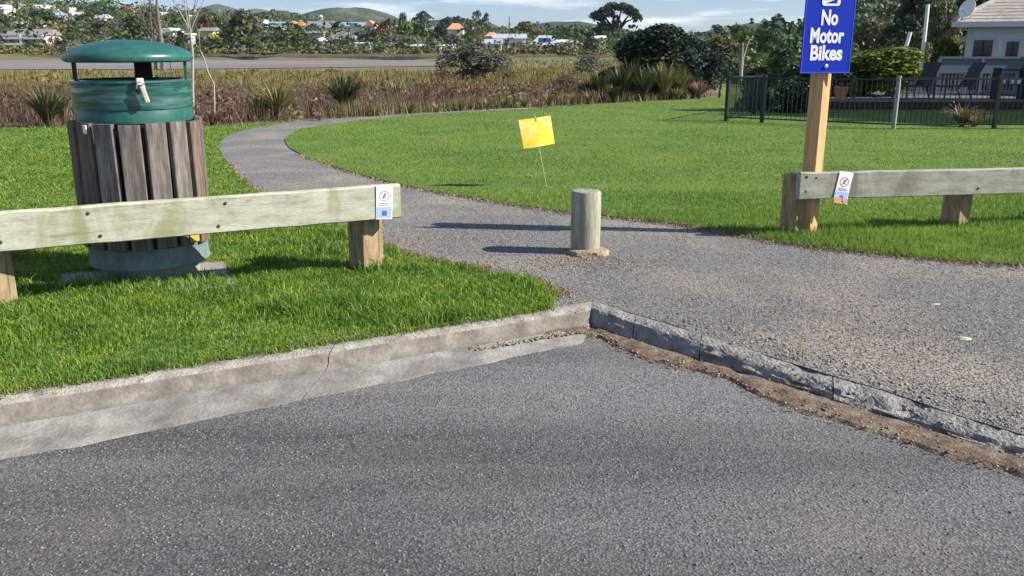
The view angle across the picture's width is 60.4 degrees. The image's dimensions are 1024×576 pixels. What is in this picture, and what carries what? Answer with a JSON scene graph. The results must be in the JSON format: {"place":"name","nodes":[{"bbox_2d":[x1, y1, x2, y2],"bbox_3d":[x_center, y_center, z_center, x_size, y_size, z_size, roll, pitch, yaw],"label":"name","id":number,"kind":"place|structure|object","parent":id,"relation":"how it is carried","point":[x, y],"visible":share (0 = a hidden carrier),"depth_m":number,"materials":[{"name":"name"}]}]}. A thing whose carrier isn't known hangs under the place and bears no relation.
{"place":"outdoors","nodes":[
{"label":"outdoors","id":0,"kind":"place"},
{"bbox_2d":[14,54,612,59],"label":"river bank","id":1,"kind":"structure","parent":0,"point":[360,56],"depth_m":195.11,"materials":[{"name":"brown soil"}]},
{"bbox_2d":[301,7,398,23],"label":"hill","id":2,"kind":"structure","parent":0,"point":[357,14],"depth_m":1297.50,"materials":[{"name":"green plant"}]},
{"bbox_2d":[38,0,861,34],"label":"sky","id":3,"kind":"structure","parent":0,"point":[697,15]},
{"bbox_2d":[0,10,964,397],"bbox_3d":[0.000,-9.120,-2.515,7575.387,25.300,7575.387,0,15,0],"label":"ground","id":4,"kind":"structure","parent":0,"point":[230,70],"depth_m":131.37,"materials":[{"name":"brown soil"}]},
{"bbox_2d":[0,29,61,46],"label":"house","id":5,"kind":"structure","parent":4,"relation":"on","point":[12,39],"depth_m":227.19,"materials":[{"name":"beige brick"}]},
{"bbox_2d":[11,83,71,126],"bbox_3d":[-9.941,-3.907,18.713,1.513,0.985,1.322,14,21,41],"label":"flax bush","id":6,"kind":"object","parent":4,"relation":"on","point":[41,105],"visible":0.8,"depth_m":18.57,"materials":[{"name":"green plant"}]},
{"bbox_2d":[88,19,114,40],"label":"tree","id":7,"kind":"object","parent":4,"relation":"on","point":[98,24],"visible":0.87,"depth_m":250.94,"materials":[{"name":"green plant"}]},
{"bbox_2d":[120,15,148,38],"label":"tree","id":8,"kind":"object","parent":4,"relation":"on","point":[132,24],"visible":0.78,"depth_m":234.06,"materials":[{"name":"green plant"}]},
{"bbox_2d":[138,0,160,69],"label":"bare tree","id":9,"kind":"object","parent":4,"relation":"on","point":[152,30],"visible":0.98,"depth_m":114.80,"materials":[{"name":"grey plant"}]},
{"bbox_2d":[143,0,171,69],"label":"bare tree","id":10,"kind":"object","parent":4,"relation":"on","point":[160,37],"visible":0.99,"depth_m":114.97,"materials":[{"name":"grey plant"}]},
{"bbox_2d":[173,0,203,114],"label":"bare tree","id":11,"kind":"object","parent":4,"relation":"on","point":[189,26],"visible":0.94,"depth_m":20.64,"materials":[{"name":"grey plant"}]},
{"bbox_2d":[199,36,227,52],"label":"bush","id":12,"kind":"object","parent":4,"relation":"on","point":[213,43],"visible":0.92,"depth_m":213.27,"materials":[{"name":"green plant"}]},
{"bbox_2d":[0,60,440,68],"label":"mudflat","id":13,"kind":"structure","parent":4,"relation":"on","point":[61,64],"depth_m":148.12,"materials":[{"name":"soil"}]},
{"bbox_2d":[223,8,265,51],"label":"tree","id":14,"kind":"object","parent":4,"relation":"on","point":[243,18],"visible":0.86,"depth_m":219.78,"materials":[{"name":"green plant"}]},
{"bbox_2d":[245,78,303,119],"bbox_3d":[-5.625,-4.518,21.065,1.437,1.011,1.580,-15,21,-42],"label":"flax bush","id":15,"kind":"object","parent":4,"relation":"on","point":[279,97],"visible":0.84,"depth_m":20.89,"materials":[{"name":"green plant"}]},
{"bbox_2d":[0,120,557,399],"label":"grass verge","id":16,"kind":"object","parent":4,"relation":"on","point":[181,339],"depth_m":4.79,"materials":[{"name":"plant"}]},
{"bbox_2d":[46,261,233,302],"bbox_3d":[-2.341,-0.004,5.626,1.060,0.116,0.720,-6,16,-19],"label":"concrete pad","id":17,"kind":"object","parent":16,"relation":"on","point":[220,267],"visible":0.22,"depth_m":5.72,"materials":[{"name":"grey concrete"}]},
{"bbox_2d":[61,40,211,282],"bbox_3d":[-2.366,-0.813,5.596,0.789,1.473,0.797,0,15,0],"label":"litter bin","id":18,"kind":"object","parent":17,"relation":"on","point":[127,143],"visible":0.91,"depth_m":5.29,"materials":[{"name":"wood"}]},
{"bbox_2d":[0,183,400,304],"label":"barrier rail","id":19,"kind":"object","parent":16,"relation":"on","point":[354,207],"visible":0.9,"depth_m":5.24,"materials":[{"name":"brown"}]},
{"bbox_2d":[376,185,392,218],"bbox_3d":[-0.825,-0.555,5.690,0.108,0.222,0.002,-4,16,-24],"label":"notice","id":20,"kind":"object","parent":19,"relation":"attached to","point":[384,194],"visible":1,"depth_m":5.69,"materials":[{"name":"white paper"}]},
{"bbox_2d":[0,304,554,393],"bbox_3d":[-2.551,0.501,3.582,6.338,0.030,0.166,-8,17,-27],"label":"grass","id":21,"kind":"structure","parent":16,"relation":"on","point":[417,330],"depth_m":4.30,"materials":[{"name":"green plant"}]},
{"bbox_2d":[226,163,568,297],"bbox_3d":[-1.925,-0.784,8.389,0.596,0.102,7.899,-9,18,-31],"label":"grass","id":22,"kind":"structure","parent":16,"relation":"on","point":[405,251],"depth_m":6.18,"materials":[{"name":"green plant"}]},
{"bbox_2d":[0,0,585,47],"bbox_3d":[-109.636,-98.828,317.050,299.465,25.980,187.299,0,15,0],"label":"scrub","id":23,"kind":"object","parent":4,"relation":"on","point":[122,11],"visible":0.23,"depth_m":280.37,"materials":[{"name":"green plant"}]},
{"bbox_2d":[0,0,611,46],"bbox_3d":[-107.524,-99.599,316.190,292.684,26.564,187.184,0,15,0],"label":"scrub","id":24,"kind":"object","parent":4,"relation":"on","point":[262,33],"visible":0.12,"depth_m":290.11,"materials":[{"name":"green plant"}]},
{"bbox_2d":[0,45,615,57],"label":"scrub","id":25,"kind":"object","parent":4,"relation":"on","point":[385,50],"visible":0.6,"depth_m":202.49,"materials":[{"name":"green plant"}]},
{"bbox_2d":[0,63,625,95],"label":"marsh sedge","id":26,"kind":"object","parent":4,"relation":"on","point":[272,79],"visible":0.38,"depth_m":66.55,"materials":[{"name":"brown plant"}]},
{"bbox_2d":[19,64,609,91],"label":"marsh scrub","id":27,"kind":"object","parent":4,"relation":"on","point":[330,69],"visible":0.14,"depth_m":78.11,"materials":[{"name":"brown plant"}]},
{"bbox_2d":[0,0,629,51],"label":"scrub","id":28,"kind":"object","parent":4,"relation":"on","point":[298,27],"visible":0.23,"depth_m":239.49,"materials":[{"name":"green plant"}]},
{"bbox_2d":[0,78,649,123],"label":"marsh scrub","id":29,"kind":"object","parent":4,"relation":"on","point":[221,102],"visible":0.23,"depth_m":30.07,"materials":[{"name":"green plant"}]},
{"bbox_2d":[316,71,371,105],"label":"flax bush","id":30,"kind":"object","parent":4,"relation":"on","point":[345,89],"visible":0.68,"depth_m":23.64,"materials":[{"name":"green plant"}]},
{"bbox_2d":[0,78,712,127],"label":"marsh rushes","id":31,"kind":"object","parent":4,"relation":"on","point":[308,106],"visible":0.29,"depth_m":26.08,"materials":[{"name":"brown plant"}]},
{"bbox_2d":[396,20,413,37],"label":"tree","id":32,"kind":"object","parent":4,"relation":"on","point":[403,28],"visible":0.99,"depth_m":250.79,"materials":[{"name":"green plant"}]},
{"bbox_2d":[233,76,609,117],"bbox_3d":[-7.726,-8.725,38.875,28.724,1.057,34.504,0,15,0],"label":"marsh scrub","id":33,"kind":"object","parent":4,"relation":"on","point":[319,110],"visible":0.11,"depth_m":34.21,"materials":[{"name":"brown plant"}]},
{"bbox_2d":[0,0,886,54],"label":"scrub","id":34,"kind":"object","parent":4,"relation":"on","point":[291,45],"visible":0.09,"depth_m":214.69,"materials":[{"name":"green plant"}]},
{"bbox_2d":[433,44,512,82],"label":"shrub","id":35,"kind":"object","parent":4,"relation":"on","point":[486,62],"visible":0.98,"depth_m":59.67,"materials":[{"name":"green plant"}]},
{"bbox_2d":[319,89,690,118],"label":"marsh rushes","id":36,"kind":"object","parent":4,"relation":"on","point":[429,108],"visible":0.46,"depth_m":25.70,"materials":[{"name":"brown plant"}]},
{"bbox_2d":[492,34,526,49],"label":"house","id":37,"kind":"structure","parent":4,"relation":"on","point":[523,37],"depth_m":229.38,"materials":[{"name":"grey"}]},
{"bbox_2d":[367,93,681,116],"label":"marsh rushes","id":38,"kind":"object","parent":4,"relation":"on","point":[404,105],"visible":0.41,"depth_m":26.15,"materials":[{"name":"brown plant"}]},
{"bbox_2d":[440,58,619,74],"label":"marsh rushes","id":39,"kind":"object","parent":4,"relation":"on","point":[562,62],"visible":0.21,"depth_m":142.54,"materials":[{"name":"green plant"}]},
{"bbox_2d":[573,51,603,75],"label":"shrub","id":40,"kind":"object","parent":4,"relation":"on","point":[587,62],"visible":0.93,"depth_m":77.44,"materials":[{"name":"green plant"}]},
{"bbox_2d":[586,69,616,101],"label":"flax bush","id":41,"kind":"object","parent":4,"relation":"on","point":[599,83],"visible":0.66,"depth_m":31.14,"materials":[{"name":"green plant"}]},
{"bbox_2d":[587,1,642,40],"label":"umbrella pine","id":42,"kind":"object","parent":4,"relation":"on","point":[601,14],"visible":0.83,"depth_m":249.54,"materials":[{"name":"green plant"}]},
{"bbox_2d":[599,60,641,100],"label":"flax bush","id":43,"kind":"object","parent":4,"relation":"on","point":[623,80],"visible":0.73,"depth_m":31.55,"materials":[{"name":"green plant"}]},
{"bbox_2d":[608,56,657,95],"bbox_3d":[4.402,-7.789,32.627,1.876,1.657,1.807,13,20,38],"label":"flax bush","id":44,"kind":"object","parent":4,"relation":"on","point":[631,88],"visible":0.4,"depth_m":32.50,"materials":[{"name":"green plant"}]},
{"bbox_2d":[598,23,689,95],"bbox_3d":[5.532,-9.306,36.359,3.745,3.139,3.745,-4,16,-13],"label":"shrub","id":45,"kind":"object","parent":4,"relation":"on","point":[649,45],"visible":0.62,"depth_m":35.16,"materials":[{"name":"green plant"}]},
{"bbox_2d":[627,67,661,100],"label":"flax bush","id":46,"kind":"object","parent":4,"relation":"on","point":[643,84],"visible":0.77,"depth_m":31.61,"materials":[{"name":"green plant"}]},
{"bbox_2d":[647,59,688,99],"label":"flax bush","id":47,"kind":"object","parent":4,"relation":"on","point":[664,81],"visible":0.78,"depth_m":32.55,"materials":[{"name":"green plant"}]},
{"bbox_2d":[667,67,701,99],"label":"flax bush","id":48,"kind":"object","parent":4,"relation":"on","point":[684,82],"visible":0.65,"depth_m":33.03,"materials":[{"name":"green plant"}]},
{"bbox_2d":[673,35,735,93],"bbox_3d":[7.601,-9.273,37.091,3.013,2.698,3.143,-4,16,-16],"label":"shrub","id":49,"kind":"object","parent":4,"relation":"on","point":[699,56],"visible":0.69,"depth_m":36.11,"materials":[{"name":"green plant"}]},
{"bbox_2d":[708,34,757,68],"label":"shrub","id":50,"kind":"object","parent":4,"relation":"on","point":[721,43],"visible":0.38,"depth_m":58.56,"materials":[{"name":"green plant"}]},
{"bbox_2d":[753,29,783,55],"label":"tree","id":51,"kind":"object","parent":4,"relation":"on","point":[769,42],"visible":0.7,"depth_m":71.91,"materials":[{"name":"green plant"}]},
{"bbox_2d":[713,48,913,82],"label":"scrub","id":52,"kind":"object","parent":4,"relation":"on","point":[760,60],"visible":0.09,"depth_m":51.03,"materials":[{"name":"green plant"}]},
{"bbox_2d":[699,0,967,57],"bbox_3d":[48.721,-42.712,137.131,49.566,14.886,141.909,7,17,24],"label":"scrub","id":53,"kind":"object","parent":4,"relation":"on","point":[790,29],"visible":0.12,"depth_m":92.58,"materials":[{"name":"green plant"}]},
{"bbox_2d":[853,18,896,51],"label":"tree","id":54,"kind":"object","parent":4,"relation":"on","point":[869,35],"visible":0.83,"depth_m":66.79,"materials":[{"name":"green plant"}]},
{"bbox_2d":[845,46,924,95],"bbox_3d":[11.731,-7.057,28.542,3.103,1.579,3.165,-6,17,-21],"label":"hedge","id":55,"kind":"object","parent":4,"relation":"on","point":[890,62],"visible":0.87,"depth_m":27.71,"materials":[{"name":"green plant"}]},
{"bbox_2d":[879,0,934,54],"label":"tree","id":56,"kind":"object","parent":4,"relation":"on","point":[911,13],"visible":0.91,"depth_m":58.93,"materials":[{"name":"green plant"}]},
{"bbox_2d":[0,336,1023,575],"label":"road","id":57,"kind":"structure","parent":0,"point":[653,526],"depth_m":3.09,"materials":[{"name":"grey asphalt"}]},
{"bbox_2d":[0,301,1023,458],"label":"kerb","id":58,"kind":"structure","parent":57,"relation":"on","point":[34,421],"depth_m":4.07,"materials":[{"name":"concrete"}]},
{"bbox_2d":[467,324,589,351],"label":"silt crumbs","id":59,"kind":"object","parent":58,"relation":"on","point":[536,338],"visible":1,"depth_m":4.72,"materials":[{"name":"brown soil"}]},
{"bbox_2d":[544,325,587,334],"bbox_3d":[0.249,0.251,4.822,0.497,0.024,0.136,-8,17,-27],"label":"gutter silt","id":60,"kind":"object","parent":58,"relation":"on","point":[574,330],"visible":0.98,"depth_m":4.85,"materials":[{"name":"soil"}]},
{"bbox_2d":[586,325,1023,478],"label":"gutter silt","id":61,"kind":"object","parent":57,"relation":"on","point":[795,399],"visible":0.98,"depth_m":3.73,"materials":[{"name":"brown soil"}]},
{"bbox_2d":[588,327,1023,474],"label":"silt crumbs","id":62,"kind":"object","parent":61,"relation":"on","point":[862,426],"visible":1,"depth_m":3.77,"materials":[{"name":"brown soil"}]},
{"bbox_2d":[507,21,633,34],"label":"hill","id":63,"kind":"structure","parent":0,"point":[555,24],"depth_m":1205.18,"materials":[{"name":"green plant"}]},
{"bbox_2d":[219,107,1023,434],"bbox_3d":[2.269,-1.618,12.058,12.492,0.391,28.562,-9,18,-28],"label":"gravel path","id":64,"kind":"structure","parent":0,"point":[267,147],"depth_m":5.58,"materials":[{"name":"grey gravel"}]},
{"bbox_2d":[247,181,577,303],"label":"silt crumbs","id":65,"kind":"object","parent":64,"relation":"on","point":[559,295],"visible":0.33,"depth_m":5.74,"materials":[{"name":"brown soil"}]},
{"bbox_2d":[383,225,522,251],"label":"silt crumbs","id":66,"kind":"object","parent":64,"relation":"on","point":[433,240],"visible":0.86,"depth_m":6.77,"materials":[{"name":"brown soil"}]},
{"bbox_2d":[437,254,683,282],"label":"silt crumbs","id":67,"kind":"object","parent":64,"relation":"on","point":[560,268],"visible":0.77,"depth_m":5.98,"materials":[{"name":"grey gravel"}]},
{"bbox_2d":[499,244,670,272],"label":"silt crumbs","id":68,"kind":"object","parent":64,"relation":"on","point":[593,258],"visible":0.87,"depth_m":6.17,"materials":[{"name":"grey gravel"}]},
{"bbox_2d":[565,189,609,257],"bbox_3d":[0.539,-0.374,6.331,0.345,0.655,0.343,0,15,0],"label":"bollard","id":69,"kind":"object","parent":64,"relation":"on","point":[585,220],"visible":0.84,"depth_m":6.26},
{"bbox_2d":[376,181,1023,270],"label":"silt crumbs","id":70,"kind":"object","parent":64,"relation":"on","point":[713,231],"visible":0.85,"depth_m":6.77,"materials":[{"name":"brown soil"}]},
{"bbox_2d":[567,279,1007,339],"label":"silt crumbs","id":71,"kind":"object","parent":64,"relation":"on","point":[765,308],"visible":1,"depth_m":4.97,"materials":[{"name":"grey gravel"}]},
{"bbox_2d":[662,309,1016,374],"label":"silt crumbs","id":72,"kind":"object","parent":64,"relation":"on","point":[870,338],"visible":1,"depth_m":4.46,"materials":[{"name":"grey gravel"}]},
{"bbox_2d":[665,309,1023,440],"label":"gravel","id":73,"kind":"structure","parent":64,"relation":"on","point":[873,382],"depth_m":4.00,"materials":[{"name":"grey gravel"}]},
{"bbox_2d":[285,78,1023,269],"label":"lawn","id":74,"kind":"structure","parent":0,"point":[667,110],"depth_m":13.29,"materials":[{"name":"plant"}]},
{"bbox_2d":[0,216,985,356],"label":"grass","id":75,"kind":"structure","parent":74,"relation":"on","point":[145,284],"depth_m":5.38,"materials":[{"name":"green plant"}]},
{"bbox_2d":[518,114,554,186],"bbox_3d":[0.267,-1.442,9.362,0.415,0.808,0.066,-6,17,-22],"label":"wire flag","id":76,"kind":"object","parent":74,"relation":"on","point":[536,132],"visible":0.98,"depth_m":9.30,"materials":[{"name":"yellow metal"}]},
{"bbox_2d":[729,28,757,84],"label":"cabbage palm","id":77,"kind":"object","parent":74,"relation":"on","point":[749,33],"visible":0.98,"depth_m":46.27,"materials":[{"name":"grey plant"}]},
{"bbox_2d":[733,66,771,110],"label":"bush","id":78,"kind":"object","parent":74,"relation":"on","point":[762,70],"visible":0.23,"depth_m":24.82,"materials":[{"name":"green plant"}]},
{"bbox_2d":[728,72,777,116],"bbox_3d":[6.313,-4.975,22.952,0.070,1.216,6.162,7,17,25],"label":"fence","id":79,"kind":"object","parent":74,"relation":"on","point":[738,95],"visible":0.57,"depth_m":22.56,"materials":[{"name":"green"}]},
{"bbox_2d":[766,38,798,86],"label":"tree","id":80,"kind":"object","parent":74,"relation":"on","point":[782,62],"visible":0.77,"depth_m":44.40,"materials":[{"name":"green plant"}]},
{"bbox_2d":[765,81,808,113],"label":"bush","id":81,"kind":"object","parent":74,"relation":"on","point":[789,98],"visible":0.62,"depth_m":23.65,"materials":[{"name":"green plant"}]},
{"bbox_2d":[724,74,901,128],"bbox_3d":[6.356,-4.003,19.017,3.872,1.215,0.070,14,21,41],"label":"pool fence","id":82,"kind":"object","parent":74,"relation":"on","point":[764,78],"visible":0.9,"depth_m":19.13,"materials":[{"name":"black metal"}]},
{"bbox_2d":[779,66,860,96],"bbox_3d":[9.967,-6.508,28.424,2.535,1.988,1.588,11,19,35],"label":"bush","id":83,"kind":"object","parent":74,"relation":"on","point":[788,72],"visible":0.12,"depth_m":28.18,"materials":[{"name":"green plant"}]},
{"bbox_2d":[799,0,855,231],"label":"park sign","id":84,"kind":"object","parent":74,"relation":"on","point":[827,37],"visible":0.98,"depth_m":6.57,"materials":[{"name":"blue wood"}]},
{"bbox_2d":[779,167,1023,231],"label":"barrier rail","id":85,"kind":"object","parent":74,"relation":"on","point":[958,188],"visible":0.86,"depth_m":6.96,"materials":[{"name":"grey wood"}]},
{"bbox_2d":[834,171,853,203],"bbox_3d":[2.570,-0.777,6.817,0.120,0.245,0.016,6,14,-14],"label":"notice","id":86,"kind":"object","parent":85,"relation":"attached to","point":[843,187],"visible":1,"depth_m":6.82,"materials":[{"name":"white paper"}]},
{"bbox_2d":[918,4,929,91],"bbox_3d":[14.871,-8.428,31.908,0.144,3.545,0.130,0,15,0],"label":"white pole","id":87,"kind":"object","parent":74,"relation":"on","point":[925,29],"visible":0.6,"depth_m":31.64,"materials":[{"name":"white metal"}]},
{"bbox_2d":[828,93,1023,109],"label":"deck","id":88,"kind":"structure","parent":74,"relation":"on","point":[862,101],"depth_m":25.52,"materials":[{"name":"black"}]},
{"bbox_2d":[892,62,941,99],"bbox_3d":[12.295,-6.298,26.729,1.244,1.084,0.600,-6,16,-19],"label":"deck chair","id":89,"kind":"object","parent":88,"relation":"on","point":[930,69],"visible":0.81,"depth_m":26.75,"materials":[{"name":"black metal"}]},
{"bbox_2d":[932,62,985,99],"bbox_3d":[13.515,-6.265,26.609,1.244,1.084,0.600,-2,16,-8],"label":"deck chair","id":90,"kind":"object","parent":88,"relation":"on","point":[975,69],"visible":0.77,"depth_m":26.59,"materials":[{"name":"black metal"}]},
{"bbox_2d":[904,57,1023,94],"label":"balustrade","id":91,"kind":"object","parent":88,"relation":"on","point":[955,65],"visible":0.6,"depth_m":28.43,"materials":[{"name":"grey metal"}]},
{"bbox_2d":[989,68,1023,99],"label":"deck chair","id":92,"kind":"object","parent":88,"relation":"on","point":[997,72],"visible":0.78,"depth_m":26.49,"materials":[{"name":"black metal"}]},
{"bbox_2d":[911,36,963,91],"bbox_3d":[15.935,-7.945,32.707,1.916,2.785,2.017,-10,18,-31],"label":"hedge","id":93,"kind":"object","parent":74,"relation":"on","point":[947,47],"visible":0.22,"depth_m":31.93,"materials":[{"name":"green plant"}]},
{"bbox_2d":[923,0,963,46],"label":"tree","id":94,"kind":"object","parent":74,"relation":"on","point":[939,27],"visible":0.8,"depth_m":53.14,"materials":[{"name":"green plant"}]},
{"bbox_2d":[896,75,1003,128],"bbox_3d":[8.793,-3.696,17.767,2.074,1.184,0.070,0,15,0],"label":"pool fence","id":95,"kind":"object","parent":74,"relation":"on","point":[1000,78],"visible":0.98,"depth_m":17.73,"materials":[{"name":"black metal"}]},
{"bbox_2d":[940,103,989,125],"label":"dry plant","id":96,"kind":"object","parent":74,"relation":"on","point":[961,114],"visible":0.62,"depth_m":18.56,"materials":[{"name":"beige plant"}]},
{"bbox_2d":[950,0,1023,96],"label":"house","id":97,"kind":"structure","parent":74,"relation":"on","point":[995,28],"depth_m":29.43,"materials":[{"name":"paint"}]},
{"bbox_2d":[959,0,975,17],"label":"satellite dish","id":98,"kind":"object","parent":97,"relation":"on","point":[966,8],"visible":0.99,"depth_m":29.34,"materials":[{"name":"silver metal"}]},
{"bbox_2d":[966,37,996,91],"bbox_3d":[15.857,-7.563,29.787,0.755,1.784,0.072,8,17,26],"label":"window","id":99,"kind":"structure","parent":97,"relation":"in","point":[980,46],"depth_m":29.63,"materials":[{"name":"grey glass"}]},
{"bbox_2d":[1002,39,1022,91],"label":"window","id":100,"kind":"structure","parent":97,"relation":"in","point":[1011,47],"depth_m":29.26,"materials":[{"name":"grey glass"}]},
{"bbox_2d":[997,78,1023,124],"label":"pool fence","id":101,"kind":"object","parent":74,"relation":"on","point":[1016,79],"visible":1,"depth_m":17.75,"materials":[{"name":"black metal"}]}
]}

